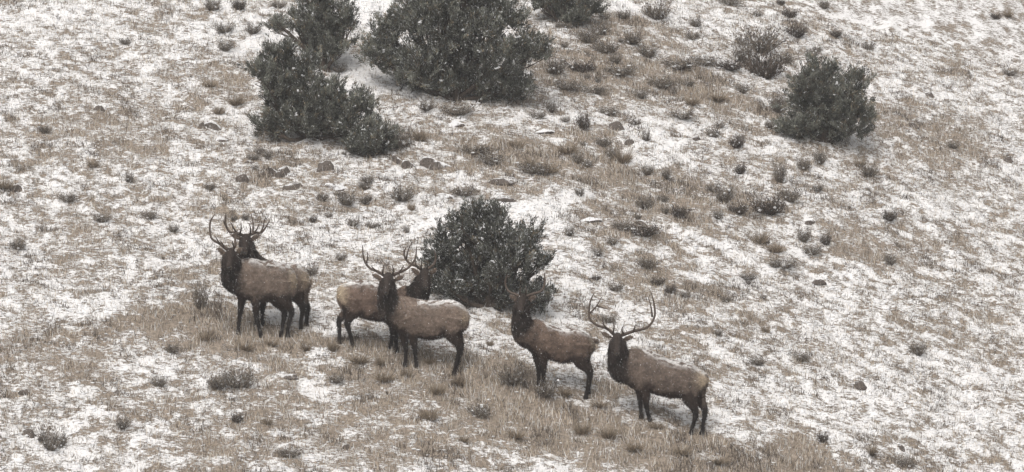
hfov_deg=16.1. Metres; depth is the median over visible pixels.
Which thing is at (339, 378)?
sagebrush
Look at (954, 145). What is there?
sagebrush
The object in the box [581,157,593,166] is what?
sagebrush
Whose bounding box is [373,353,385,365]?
grass tussock
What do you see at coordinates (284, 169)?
rock
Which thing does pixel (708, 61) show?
sagebrush
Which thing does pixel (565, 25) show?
sagebrush
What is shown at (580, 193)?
sagebrush
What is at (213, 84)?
grass tussock
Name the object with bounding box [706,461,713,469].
rock
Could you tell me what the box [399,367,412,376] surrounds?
grass tussock
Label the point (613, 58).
sagebrush
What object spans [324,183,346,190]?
rock
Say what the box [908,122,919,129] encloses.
rock
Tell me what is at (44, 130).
sagebrush
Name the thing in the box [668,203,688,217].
sagebrush
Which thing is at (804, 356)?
sagebrush
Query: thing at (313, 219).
sagebrush
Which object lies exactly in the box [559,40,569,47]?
sagebrush
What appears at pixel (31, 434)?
rock
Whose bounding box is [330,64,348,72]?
sagebrush
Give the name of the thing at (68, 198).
sagebrush
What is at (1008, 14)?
grass tussock
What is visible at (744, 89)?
sagebrush
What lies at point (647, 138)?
sagebrush
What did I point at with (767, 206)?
sagebrush
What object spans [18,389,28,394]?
rock
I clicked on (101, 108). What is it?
rock
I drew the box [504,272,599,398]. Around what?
elk
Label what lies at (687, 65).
sagebrush
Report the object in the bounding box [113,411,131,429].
sagebrush
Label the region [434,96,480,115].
sagebrush
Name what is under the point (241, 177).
rock
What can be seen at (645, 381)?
elk
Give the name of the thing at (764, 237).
grass tussock
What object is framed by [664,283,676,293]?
sagebrush
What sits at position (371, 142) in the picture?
juniper tree
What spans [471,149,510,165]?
sagebrush
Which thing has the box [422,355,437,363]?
grass tussock
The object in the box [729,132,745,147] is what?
sagebrush
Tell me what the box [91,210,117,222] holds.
sagebrush
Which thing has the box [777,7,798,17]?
sagebrush
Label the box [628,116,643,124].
sagebrush
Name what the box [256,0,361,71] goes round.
juniper tree
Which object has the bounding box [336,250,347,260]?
sagebrush
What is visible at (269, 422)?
grass tussock
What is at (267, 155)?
sagebrush
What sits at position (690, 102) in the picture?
grass tussock
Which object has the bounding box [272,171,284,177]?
rock
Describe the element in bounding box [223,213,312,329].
elk
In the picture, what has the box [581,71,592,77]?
sagebrush
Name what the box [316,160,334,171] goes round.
rock
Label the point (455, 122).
rock
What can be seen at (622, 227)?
sagebrush
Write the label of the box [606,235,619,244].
sagebrush
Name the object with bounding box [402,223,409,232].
sagebrush
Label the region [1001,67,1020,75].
sagebrush
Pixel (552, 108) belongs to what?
sagebrush
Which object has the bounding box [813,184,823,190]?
sagebrush
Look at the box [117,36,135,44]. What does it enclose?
sagebrush
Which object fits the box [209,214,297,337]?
elk
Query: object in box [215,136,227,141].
rock
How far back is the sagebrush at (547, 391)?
68.67 m
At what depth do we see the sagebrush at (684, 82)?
83.72 m
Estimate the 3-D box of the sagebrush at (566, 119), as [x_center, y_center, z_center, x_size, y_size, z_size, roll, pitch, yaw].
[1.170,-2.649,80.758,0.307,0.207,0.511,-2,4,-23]
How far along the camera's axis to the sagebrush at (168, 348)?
69.23 m
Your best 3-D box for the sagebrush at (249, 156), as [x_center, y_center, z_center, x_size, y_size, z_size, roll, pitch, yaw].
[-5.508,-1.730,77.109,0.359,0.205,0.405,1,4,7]
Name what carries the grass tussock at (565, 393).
on the ground at (944, 22)
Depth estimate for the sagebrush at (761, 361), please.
71.48 m
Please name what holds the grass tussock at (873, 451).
on the ground at (944, 22)
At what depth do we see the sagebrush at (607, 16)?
86.54 m
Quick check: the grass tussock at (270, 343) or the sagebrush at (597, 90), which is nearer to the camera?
the grass tussock at (270, 343)
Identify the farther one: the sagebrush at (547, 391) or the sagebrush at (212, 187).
the sagebrush at (212, 187)
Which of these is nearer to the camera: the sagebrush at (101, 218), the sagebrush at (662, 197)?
the sagebrush at (101, 218)
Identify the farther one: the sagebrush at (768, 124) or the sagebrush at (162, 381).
the sagebrush at (768, 124)
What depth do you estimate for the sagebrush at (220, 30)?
83.11 m
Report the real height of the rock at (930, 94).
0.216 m
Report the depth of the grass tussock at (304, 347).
69.67 m
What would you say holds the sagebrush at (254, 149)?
on the ground at (944, 22)
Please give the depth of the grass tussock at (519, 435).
67.27 m
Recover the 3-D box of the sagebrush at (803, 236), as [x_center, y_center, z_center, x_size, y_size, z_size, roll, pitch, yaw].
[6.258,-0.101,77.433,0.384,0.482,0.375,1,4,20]
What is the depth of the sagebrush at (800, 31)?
87.84 m
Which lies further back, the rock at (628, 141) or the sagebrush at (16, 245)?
the rock at (628, 141)
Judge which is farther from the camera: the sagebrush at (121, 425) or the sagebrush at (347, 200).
the sagebrush at (347, 200)
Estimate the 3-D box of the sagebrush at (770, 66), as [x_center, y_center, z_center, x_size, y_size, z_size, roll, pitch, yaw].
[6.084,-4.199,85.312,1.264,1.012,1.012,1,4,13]
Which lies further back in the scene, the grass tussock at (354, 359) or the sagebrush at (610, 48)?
the sagebrush at (610, 48)
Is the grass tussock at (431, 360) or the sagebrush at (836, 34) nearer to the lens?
the grass tussock at (431, 360)
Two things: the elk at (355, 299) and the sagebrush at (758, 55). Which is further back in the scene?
the sagebrush at (758, 55)
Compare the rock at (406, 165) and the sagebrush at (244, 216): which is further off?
the rock at (406, 165)
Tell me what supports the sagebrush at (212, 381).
on the ground at (944, 22)
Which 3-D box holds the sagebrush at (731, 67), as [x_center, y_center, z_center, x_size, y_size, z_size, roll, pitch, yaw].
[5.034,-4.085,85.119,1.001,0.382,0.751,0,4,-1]
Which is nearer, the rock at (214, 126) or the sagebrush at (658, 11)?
the rock at (214, 126)
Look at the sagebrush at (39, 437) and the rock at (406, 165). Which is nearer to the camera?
the sagebrush at (39, 437)
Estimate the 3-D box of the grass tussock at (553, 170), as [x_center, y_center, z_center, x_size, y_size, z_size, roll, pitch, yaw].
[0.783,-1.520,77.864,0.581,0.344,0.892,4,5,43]
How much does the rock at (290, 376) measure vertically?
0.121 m
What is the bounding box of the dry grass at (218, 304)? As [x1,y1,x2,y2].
[0,0,1023,471]
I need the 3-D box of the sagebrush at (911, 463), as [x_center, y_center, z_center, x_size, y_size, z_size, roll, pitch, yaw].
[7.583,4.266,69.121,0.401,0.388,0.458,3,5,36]
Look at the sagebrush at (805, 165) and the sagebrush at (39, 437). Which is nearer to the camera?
the sagebrush at (39, 437)
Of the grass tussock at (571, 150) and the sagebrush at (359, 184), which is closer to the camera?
the sagebrush at (359, 184)
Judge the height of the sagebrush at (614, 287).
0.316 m
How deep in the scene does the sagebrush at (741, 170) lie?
79.86 m
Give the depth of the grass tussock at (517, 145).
78.78 m
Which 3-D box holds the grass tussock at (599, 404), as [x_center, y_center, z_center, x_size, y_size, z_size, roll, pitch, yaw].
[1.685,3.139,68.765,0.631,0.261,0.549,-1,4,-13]
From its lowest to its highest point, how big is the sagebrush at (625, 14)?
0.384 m
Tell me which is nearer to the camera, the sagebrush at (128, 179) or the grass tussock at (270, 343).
the grass tussock at (270, 343)
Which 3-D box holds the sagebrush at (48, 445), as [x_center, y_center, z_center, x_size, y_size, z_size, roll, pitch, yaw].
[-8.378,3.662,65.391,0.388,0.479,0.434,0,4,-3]
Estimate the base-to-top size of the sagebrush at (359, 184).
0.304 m
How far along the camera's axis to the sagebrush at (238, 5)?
84.43 m
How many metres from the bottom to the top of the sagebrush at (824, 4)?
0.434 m
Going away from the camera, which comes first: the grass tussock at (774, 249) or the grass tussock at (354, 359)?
the grass tussock at (354, 359)
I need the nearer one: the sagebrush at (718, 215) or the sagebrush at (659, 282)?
the sagebrush at (659, 282)
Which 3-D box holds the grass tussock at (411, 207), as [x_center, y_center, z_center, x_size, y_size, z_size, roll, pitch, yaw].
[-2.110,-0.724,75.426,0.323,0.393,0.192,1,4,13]
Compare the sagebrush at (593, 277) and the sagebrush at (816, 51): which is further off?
the sagebrush at (816, 51)
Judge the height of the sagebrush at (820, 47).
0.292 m
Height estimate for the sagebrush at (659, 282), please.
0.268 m
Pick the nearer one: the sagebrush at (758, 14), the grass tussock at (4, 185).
the grass tussock at (4, 185)
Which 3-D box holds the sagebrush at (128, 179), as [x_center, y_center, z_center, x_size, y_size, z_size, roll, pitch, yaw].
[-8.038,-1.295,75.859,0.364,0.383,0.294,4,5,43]
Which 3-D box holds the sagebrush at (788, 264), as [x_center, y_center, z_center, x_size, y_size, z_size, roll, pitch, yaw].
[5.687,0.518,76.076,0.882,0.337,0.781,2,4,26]
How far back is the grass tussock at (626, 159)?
79.28 m
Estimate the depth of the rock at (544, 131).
79.80 m
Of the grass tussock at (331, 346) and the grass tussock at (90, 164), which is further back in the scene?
the grass tussock at (90, 164)
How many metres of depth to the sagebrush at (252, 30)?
83.19 m
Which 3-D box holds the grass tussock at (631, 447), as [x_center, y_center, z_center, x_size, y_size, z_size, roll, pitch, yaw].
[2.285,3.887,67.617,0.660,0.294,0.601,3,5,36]
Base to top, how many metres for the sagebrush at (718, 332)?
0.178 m
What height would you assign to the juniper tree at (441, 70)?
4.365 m
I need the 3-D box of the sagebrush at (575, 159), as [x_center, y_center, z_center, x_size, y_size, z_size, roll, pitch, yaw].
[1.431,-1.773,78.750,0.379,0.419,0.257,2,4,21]
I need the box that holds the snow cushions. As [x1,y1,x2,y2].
[0,0,1023,471]
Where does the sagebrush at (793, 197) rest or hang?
on the ground at (944, 22)
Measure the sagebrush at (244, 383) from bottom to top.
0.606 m
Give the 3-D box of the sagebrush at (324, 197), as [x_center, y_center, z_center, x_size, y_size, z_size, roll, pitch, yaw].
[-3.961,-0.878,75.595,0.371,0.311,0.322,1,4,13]
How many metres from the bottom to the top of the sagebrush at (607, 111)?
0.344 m
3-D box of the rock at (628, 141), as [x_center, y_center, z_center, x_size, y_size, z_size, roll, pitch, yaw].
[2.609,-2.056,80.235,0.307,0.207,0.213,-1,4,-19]
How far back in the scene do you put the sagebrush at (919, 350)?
73.76 m
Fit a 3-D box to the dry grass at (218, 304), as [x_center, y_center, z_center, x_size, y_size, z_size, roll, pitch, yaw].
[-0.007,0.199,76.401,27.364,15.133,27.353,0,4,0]
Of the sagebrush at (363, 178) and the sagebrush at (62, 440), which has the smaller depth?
the sagebrush at (62, 440)
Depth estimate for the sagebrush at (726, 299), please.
74.18 m
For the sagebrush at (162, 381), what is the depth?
67.82 m
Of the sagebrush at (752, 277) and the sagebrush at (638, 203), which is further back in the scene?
the sagebrush at (638, 203)
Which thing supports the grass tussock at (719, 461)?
on the ground at (944, 22)
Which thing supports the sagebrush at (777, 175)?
on the ground at (944, 22)
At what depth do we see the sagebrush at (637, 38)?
85.32 m
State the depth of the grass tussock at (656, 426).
68.48 m
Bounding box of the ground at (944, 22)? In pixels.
[0,0,1023,471]
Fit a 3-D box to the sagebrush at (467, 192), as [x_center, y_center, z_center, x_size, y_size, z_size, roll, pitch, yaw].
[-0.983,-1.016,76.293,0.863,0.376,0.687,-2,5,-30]
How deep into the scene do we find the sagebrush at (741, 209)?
77.76 m
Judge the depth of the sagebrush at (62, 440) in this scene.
65.61 m
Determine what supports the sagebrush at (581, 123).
on the ground at (944, 22)
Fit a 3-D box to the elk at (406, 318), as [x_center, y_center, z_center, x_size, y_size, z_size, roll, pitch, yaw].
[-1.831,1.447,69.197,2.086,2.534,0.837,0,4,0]
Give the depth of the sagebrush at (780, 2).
89.53 m
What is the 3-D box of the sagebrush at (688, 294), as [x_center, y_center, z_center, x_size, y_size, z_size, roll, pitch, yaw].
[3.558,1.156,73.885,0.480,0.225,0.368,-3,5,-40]
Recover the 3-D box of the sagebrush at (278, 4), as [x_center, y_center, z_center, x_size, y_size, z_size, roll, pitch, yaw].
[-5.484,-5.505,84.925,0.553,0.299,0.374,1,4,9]
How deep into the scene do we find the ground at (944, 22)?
75.28 m
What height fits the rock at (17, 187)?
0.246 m
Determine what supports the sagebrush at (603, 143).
on the ground at (944, 22)
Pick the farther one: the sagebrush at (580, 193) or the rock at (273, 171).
the sagebrush at (580, 193)
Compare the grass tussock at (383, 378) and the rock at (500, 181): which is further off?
the rock at (500, 181)
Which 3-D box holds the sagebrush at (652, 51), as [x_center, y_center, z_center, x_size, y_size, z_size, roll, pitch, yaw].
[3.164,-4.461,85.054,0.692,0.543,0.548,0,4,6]
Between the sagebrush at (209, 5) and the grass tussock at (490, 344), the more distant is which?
the sagebrush at (209, 5)
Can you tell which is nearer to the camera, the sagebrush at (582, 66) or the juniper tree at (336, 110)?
the juniper tree at (336, 110)
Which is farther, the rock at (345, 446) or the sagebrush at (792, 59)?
the sagebrush at (792, 59)
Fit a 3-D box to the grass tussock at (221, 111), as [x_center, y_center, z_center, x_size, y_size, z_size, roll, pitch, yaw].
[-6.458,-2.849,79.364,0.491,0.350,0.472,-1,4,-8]
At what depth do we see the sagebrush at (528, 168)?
77.66 m
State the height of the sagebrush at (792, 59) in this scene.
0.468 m
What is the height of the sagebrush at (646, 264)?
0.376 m
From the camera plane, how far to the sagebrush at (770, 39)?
86.48 m
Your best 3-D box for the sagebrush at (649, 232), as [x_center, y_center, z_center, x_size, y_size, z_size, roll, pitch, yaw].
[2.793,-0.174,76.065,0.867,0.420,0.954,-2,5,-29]
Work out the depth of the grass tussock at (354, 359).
69.26 m
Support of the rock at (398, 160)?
on the ground at (944, 22)
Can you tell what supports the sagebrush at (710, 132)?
on the ground at (944, 22)
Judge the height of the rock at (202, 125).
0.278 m
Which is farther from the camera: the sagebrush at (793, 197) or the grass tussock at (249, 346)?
the sagebrush at (793, 197)
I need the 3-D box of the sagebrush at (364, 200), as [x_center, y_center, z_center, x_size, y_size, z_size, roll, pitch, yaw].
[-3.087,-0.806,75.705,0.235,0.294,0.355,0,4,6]
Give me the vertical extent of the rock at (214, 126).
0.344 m
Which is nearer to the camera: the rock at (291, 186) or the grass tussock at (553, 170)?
the rock at (291, 186)
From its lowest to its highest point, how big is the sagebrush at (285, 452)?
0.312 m
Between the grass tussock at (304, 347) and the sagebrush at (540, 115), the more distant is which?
the sagebrush at (540, 115)
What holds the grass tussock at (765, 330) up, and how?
on the ground at (944, 22)
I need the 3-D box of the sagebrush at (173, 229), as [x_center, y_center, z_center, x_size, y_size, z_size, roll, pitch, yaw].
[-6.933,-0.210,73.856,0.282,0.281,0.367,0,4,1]
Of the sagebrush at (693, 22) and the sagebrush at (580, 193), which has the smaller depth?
the sagebrush at (580, 193)
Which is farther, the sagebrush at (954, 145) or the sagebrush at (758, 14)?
the sagebrush at (758, 14)
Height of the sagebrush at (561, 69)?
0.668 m
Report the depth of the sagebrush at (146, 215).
74.29 m
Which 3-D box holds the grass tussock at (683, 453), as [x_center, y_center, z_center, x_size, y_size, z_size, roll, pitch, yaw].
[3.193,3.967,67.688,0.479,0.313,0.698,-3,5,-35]
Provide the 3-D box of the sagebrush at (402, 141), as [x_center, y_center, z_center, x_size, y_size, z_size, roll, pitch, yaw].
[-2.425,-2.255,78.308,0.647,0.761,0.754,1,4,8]
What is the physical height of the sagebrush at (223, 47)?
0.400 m
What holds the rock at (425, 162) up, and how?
on the ground at (944, 22)
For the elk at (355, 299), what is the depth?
69.70 m
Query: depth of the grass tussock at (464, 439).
66.88 m
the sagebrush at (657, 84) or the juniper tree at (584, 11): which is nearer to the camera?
the sagebrush at (657, 84)
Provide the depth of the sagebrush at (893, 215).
79.12 m
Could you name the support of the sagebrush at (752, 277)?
on the ground at (944, 22)
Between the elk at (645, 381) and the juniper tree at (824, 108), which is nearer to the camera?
the elk at (645, 381)
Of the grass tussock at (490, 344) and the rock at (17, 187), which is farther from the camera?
the rock at (17, 187)
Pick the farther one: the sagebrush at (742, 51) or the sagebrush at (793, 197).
the sagebrush at (742, 51)
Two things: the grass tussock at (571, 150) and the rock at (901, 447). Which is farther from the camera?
the grass tussock at (571, 150)
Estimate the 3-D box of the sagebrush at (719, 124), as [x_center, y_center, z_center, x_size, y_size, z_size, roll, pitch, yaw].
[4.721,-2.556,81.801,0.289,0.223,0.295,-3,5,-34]
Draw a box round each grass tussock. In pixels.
[0,178,17,189]
[83,156,105,166]
[195,327,214,340]
[202,79,219,87]
[209,100,226,113]
[224,91,247,105]
[233,338,254,350]
[259,412,273,424]
[261,334,281,345]
[298,340,314,350]
[325,336,342,350]
[344,349,375,363]
[364,368,400,381]
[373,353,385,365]
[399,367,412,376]
[406,199,416,210]
[412,127,430,140]
[415,402,441,420]
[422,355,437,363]
[426,377,448,394]
[449,372,469,385]
[457,432,471,442]
[484,337,494,345]
[506,135,526,148]
[506,426,529,438]
[519,151,538,169]
[536,162,561,173]
[554,138,583,153]
[554,385,575,396]
[571,416,592,434]
[585,397,610,407]
[592,424,620,438]
[606,142,635,163]
[621,437,647,451]
[646,417,670,428]
[671,443,698,455]
[682,91,699,105]
[703,455,733,464]
[704,91,733,100]
[749,224,774,243]
[759,321,772,332]
[766,242,789,252]
[852,155,867,166]
[862,438,878,454]
[1000,9,1014,16]
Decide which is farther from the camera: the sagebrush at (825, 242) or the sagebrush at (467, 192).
the sagebrush at (825, 242)
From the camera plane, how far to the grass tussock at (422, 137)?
78.58 m
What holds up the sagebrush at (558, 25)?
on the ground at (944, 22)
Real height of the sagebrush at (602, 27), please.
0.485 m
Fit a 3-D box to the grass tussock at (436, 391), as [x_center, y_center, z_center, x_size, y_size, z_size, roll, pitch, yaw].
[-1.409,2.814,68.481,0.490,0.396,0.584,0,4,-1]
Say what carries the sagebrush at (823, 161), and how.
on the ground at (944, 22)
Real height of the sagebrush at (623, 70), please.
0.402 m
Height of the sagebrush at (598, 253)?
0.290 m
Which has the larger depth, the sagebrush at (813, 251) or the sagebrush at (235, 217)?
the sagebrush at (813, 251)
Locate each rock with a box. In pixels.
[10,184,21,191]
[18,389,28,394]
[21,429,35,437]
[95,105,104,110]
[198,122,205,128]
[205,122,220,130]
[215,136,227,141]
[236,174,248,181]
[268,167,276,173]
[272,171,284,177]
[276,166,289,175]
[282,183,302,189]
[284,374,298,379]
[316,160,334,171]
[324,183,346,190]
[342,444,351,448]
[391,154,401,163]
[401,160,415,168]
[419,156,451,169]
[437,193,454,198]
[449,120,464,126]
[488,178,513,185]
[497,197,515,201]
[535,128,554,133]
[582,217,602,222]
[609,121,624,130]
[624,139,633,144]
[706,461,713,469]
[805,220,814,224]
[812,279,826,284]
[853,380,866,390]
[898,445,904,451]
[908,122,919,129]
[925,92,934,97]
[1003,156,1012,162]
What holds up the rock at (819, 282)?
on the ground at (944, 22)
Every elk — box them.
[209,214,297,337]
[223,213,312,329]
[335,242,436,352]
[362,245,469,375]
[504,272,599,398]
[588,292,709,435]
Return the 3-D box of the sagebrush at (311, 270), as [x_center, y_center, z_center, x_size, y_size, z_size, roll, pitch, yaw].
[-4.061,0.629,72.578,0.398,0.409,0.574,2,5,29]
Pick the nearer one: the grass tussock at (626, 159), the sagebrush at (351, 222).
the sagebrush at (351, 222)
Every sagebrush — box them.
[7,234,27,249]
[36,122,52,133]
[37,429,50,442]
[40,427,59,450]
[48,427,69,446]
[56,190,81,202]
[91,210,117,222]
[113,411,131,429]
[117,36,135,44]
[123,170,134,182]
[139,207,158,219]
[148,371,169,386]
[162,339,180,353]
[168,223,179,232]
[190,268,211,309]
[203,0,222,10]
[203,182,216,189]
[205,372,231,389]
[208,20,235,32]
[214,361,262,388]
[215,35,234,50]
[229,215,237,220]
[229,413,244,422]
[230,0,246,9]
[239,212,249,219]
[243,19,264,34]
[246,151,261,159]
[252,146,265,153]
[261,149,273,158]
[270,0,287,7]
[272,446,303,457]
[303,261,318,276]
[308,214,317,221]
[315,192,329,200]
[324,208,333,217]
[327,367,346,382]
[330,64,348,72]
[332,186,359,205]
[333,189,345,196]
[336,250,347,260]
[345,217,362,225]
[356,175,370,189]
[360,170,374,182]
[360,190,368,204]
[360,221,382,227]
[386,176,419,201]
[387,115,413,148]
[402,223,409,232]
[417,97,438,110]
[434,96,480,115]
[445,183,481,196]
[455,138,498,154]
[462,395,494,417]
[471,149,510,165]
[491,350,533,386]
[515,159,559,173]
[527,108,547,118]
[530,369,559,397]
[541,51,571,75]
[545,96,556,112]
[551,77,592,90]
[553,21,562,27]
[556,22,572,27]
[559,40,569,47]
[560,113,570,121]
[563,222,575,235]
[569,56,596,72]
[570,150,584,163]
[573,186,584,195]
[574,25,601,42]
[574,105,591,130]
[578,83,611,93]
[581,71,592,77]
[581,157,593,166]
[586,15,611,34]
[586,36,622,52]
[591,246,604,256]
[592,274,601,279]
[593,75,602,82]
[594,136,613,146]
[595,12,611,19]
[596,312,618,322]
[597,60,638,75]
[598,104,622,115]
[601,144,620,159]
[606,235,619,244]
[606,278,627,291]
[607,52,622,63]
[610,218,633,230]
[613,6,631,18]
[623,26,643,44]
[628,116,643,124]
[628,219,667,236]
[631,41,660,57]
[633,86,647,98]
[633,193,654,208]
[634,255,660,268]
[638,0,671,19]
[638,160,656,174]
[641,128,652,140]
[646,72,677,87]
[649,274,666,285]
[652,51,705,69]
[656,193,669,201]
[659,165,672,178]
[660,205,669,213]
[662,107,700,119]
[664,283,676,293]
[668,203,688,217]
[677,289,692,297]
[678,78,698,85]
[684,29,702,39]
[686,52,721,66]
[688,12,702,26]
[701,176,721,192]
[703,124,722,137]
[707,56,745,70]
[710,208,723,218]
[712,176,736,202]
[712,326,722,334]
[713,120,725,127]
[715,0,746,5]
[718,291,733,301]
[727,200,751,214]
[728,14,790,53]
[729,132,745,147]
[730,32,755,62]
[731,81,752,92]
[735,162,746,174]
[739,272,758,280]
[742,42,795,78]
[743,191,787,214]
[744,54,763,65]
[747,356,768,365]
[751,10,764,16]
[762,255,804,268]
[764,119,775,127]
[766,82,787,112]
[770,258,779,267]
[771,45,798,63]
[771,148,788,182]
[774,179,803,202]
[776,0,785,4]
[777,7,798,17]
[782,20,809,37]
[792,345,812,361]
[794,154,813,169]
[796,222,812,241]
[802,239,824,255]
[803,44,820,57]
[811,42,824,51]
[812,145,826,164]
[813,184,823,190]
[815,428,828,442]
[817,230,831,245]
[818,0,830,8]
[827,29,843,36]
[857,160,880,176]
[863,41,876,49]
[881,208,900,220]
[882,250,897,264]
[894,449,918,467]
[905,339,930,355]
[945,138,961,148]
[988,10,1001,18]
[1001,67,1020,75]
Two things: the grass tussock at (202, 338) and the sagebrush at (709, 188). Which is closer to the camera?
the grass tussock at (202, 338)
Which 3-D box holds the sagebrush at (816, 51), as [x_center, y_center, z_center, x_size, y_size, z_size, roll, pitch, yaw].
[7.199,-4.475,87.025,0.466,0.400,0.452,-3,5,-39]
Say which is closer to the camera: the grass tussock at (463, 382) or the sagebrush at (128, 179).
the grass tussock at (463, 382)
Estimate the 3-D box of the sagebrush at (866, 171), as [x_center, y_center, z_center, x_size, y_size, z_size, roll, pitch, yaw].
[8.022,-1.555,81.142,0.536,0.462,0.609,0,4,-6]
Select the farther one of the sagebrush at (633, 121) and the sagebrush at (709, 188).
the sagebrush at (633, 121)
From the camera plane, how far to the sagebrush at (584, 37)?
84.96 m
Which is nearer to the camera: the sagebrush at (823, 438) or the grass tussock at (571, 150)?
the sagebrush at (823, 438)
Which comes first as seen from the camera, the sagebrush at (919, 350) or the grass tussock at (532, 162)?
the sagebrush at (919, 350)
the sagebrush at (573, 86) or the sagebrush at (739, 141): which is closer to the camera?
the sagebrush at (739, 141)
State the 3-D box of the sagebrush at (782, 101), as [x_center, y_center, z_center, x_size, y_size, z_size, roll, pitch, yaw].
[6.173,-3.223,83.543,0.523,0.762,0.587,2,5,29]
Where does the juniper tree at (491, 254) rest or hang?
on the ground at (944, 22)
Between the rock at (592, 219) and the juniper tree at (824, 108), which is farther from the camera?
the juniper tree at (824, 108)
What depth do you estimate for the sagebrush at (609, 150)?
79.42 m
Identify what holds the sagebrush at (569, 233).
on the ground at (944, 22)
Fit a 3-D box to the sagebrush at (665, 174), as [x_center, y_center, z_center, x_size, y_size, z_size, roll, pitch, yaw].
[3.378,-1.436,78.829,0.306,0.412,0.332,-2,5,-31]
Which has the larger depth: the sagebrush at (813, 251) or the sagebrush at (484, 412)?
the sagebrush at (813, 251)
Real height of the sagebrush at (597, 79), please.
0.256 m
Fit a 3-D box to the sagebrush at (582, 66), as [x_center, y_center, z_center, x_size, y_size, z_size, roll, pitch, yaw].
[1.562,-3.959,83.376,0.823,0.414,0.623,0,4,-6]
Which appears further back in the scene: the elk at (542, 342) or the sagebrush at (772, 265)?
the sagebrush at (772, 265)
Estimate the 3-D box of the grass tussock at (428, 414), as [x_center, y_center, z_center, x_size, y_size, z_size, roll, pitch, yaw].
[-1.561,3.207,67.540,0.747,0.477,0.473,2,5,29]
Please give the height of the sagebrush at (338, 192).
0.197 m
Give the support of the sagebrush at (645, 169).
on the ground at (944, 22)
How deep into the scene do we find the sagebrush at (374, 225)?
74.71 m
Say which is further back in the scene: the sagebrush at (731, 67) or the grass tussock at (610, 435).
the sagebrush at (731, 67)
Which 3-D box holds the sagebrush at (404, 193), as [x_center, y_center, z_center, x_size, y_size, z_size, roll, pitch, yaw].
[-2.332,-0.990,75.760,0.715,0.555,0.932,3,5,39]
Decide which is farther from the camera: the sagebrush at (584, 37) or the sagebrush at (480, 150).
the sagebrush at (584, 37)
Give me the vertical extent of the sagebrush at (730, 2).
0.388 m
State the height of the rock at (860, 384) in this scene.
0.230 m
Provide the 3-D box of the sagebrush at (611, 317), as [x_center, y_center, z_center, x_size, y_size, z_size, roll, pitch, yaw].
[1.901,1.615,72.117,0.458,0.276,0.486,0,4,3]
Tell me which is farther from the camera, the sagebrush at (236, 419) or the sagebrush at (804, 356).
the sagebrush at (804, 356)
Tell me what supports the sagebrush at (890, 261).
on the ground at (944, 22)
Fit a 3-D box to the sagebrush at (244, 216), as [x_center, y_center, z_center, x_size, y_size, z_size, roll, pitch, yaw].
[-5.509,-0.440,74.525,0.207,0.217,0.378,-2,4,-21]
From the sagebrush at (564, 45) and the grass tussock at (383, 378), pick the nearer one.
the grass tussock at (383, 378)
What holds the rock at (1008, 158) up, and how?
on the ground at (944, 22)
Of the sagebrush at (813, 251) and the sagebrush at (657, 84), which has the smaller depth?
the sagebrush at (813, 251)
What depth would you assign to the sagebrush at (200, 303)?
70.81 m
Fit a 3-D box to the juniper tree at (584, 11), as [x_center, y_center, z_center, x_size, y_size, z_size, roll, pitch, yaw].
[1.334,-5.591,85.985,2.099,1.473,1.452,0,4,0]
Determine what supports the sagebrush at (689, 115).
on the ground at (944, 22)
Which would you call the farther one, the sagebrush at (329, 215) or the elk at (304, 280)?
the sagebrush at (329, 215)
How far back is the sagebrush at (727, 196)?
78.21 m
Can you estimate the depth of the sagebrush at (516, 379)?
68.90 m
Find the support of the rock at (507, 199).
on the ground at (944, 22)
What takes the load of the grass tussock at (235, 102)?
on the ground at (944, 22)
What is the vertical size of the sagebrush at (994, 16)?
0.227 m
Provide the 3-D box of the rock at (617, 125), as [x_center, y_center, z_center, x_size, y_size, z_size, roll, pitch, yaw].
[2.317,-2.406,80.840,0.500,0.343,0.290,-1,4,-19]
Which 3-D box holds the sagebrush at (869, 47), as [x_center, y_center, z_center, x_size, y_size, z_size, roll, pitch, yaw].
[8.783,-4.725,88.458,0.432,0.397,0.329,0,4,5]
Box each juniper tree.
[238,34,381,141]
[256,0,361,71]
[338,106,407,156]
[353,0,556,105]
[411,194,559,315]
[530,0,610,27]
[769,51,879,143]
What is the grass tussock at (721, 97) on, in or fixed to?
on the ground at (944, 22)
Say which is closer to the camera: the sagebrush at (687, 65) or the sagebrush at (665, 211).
the sagebrush at (665, 211)
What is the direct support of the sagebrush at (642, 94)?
on the ground at (944, 22)
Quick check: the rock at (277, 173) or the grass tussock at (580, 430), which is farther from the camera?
the rock at (277, 173)
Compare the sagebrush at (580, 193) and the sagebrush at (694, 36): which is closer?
the sagebrush at (580, 193)
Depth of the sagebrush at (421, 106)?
80.11 m
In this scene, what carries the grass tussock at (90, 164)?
on the ground at (944, 22)
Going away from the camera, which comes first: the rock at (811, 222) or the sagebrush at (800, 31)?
the rock at (811, 222)
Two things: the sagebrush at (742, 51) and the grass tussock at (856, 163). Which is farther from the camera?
the sagebrush at (742, 51)
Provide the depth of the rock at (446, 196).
76.13 m

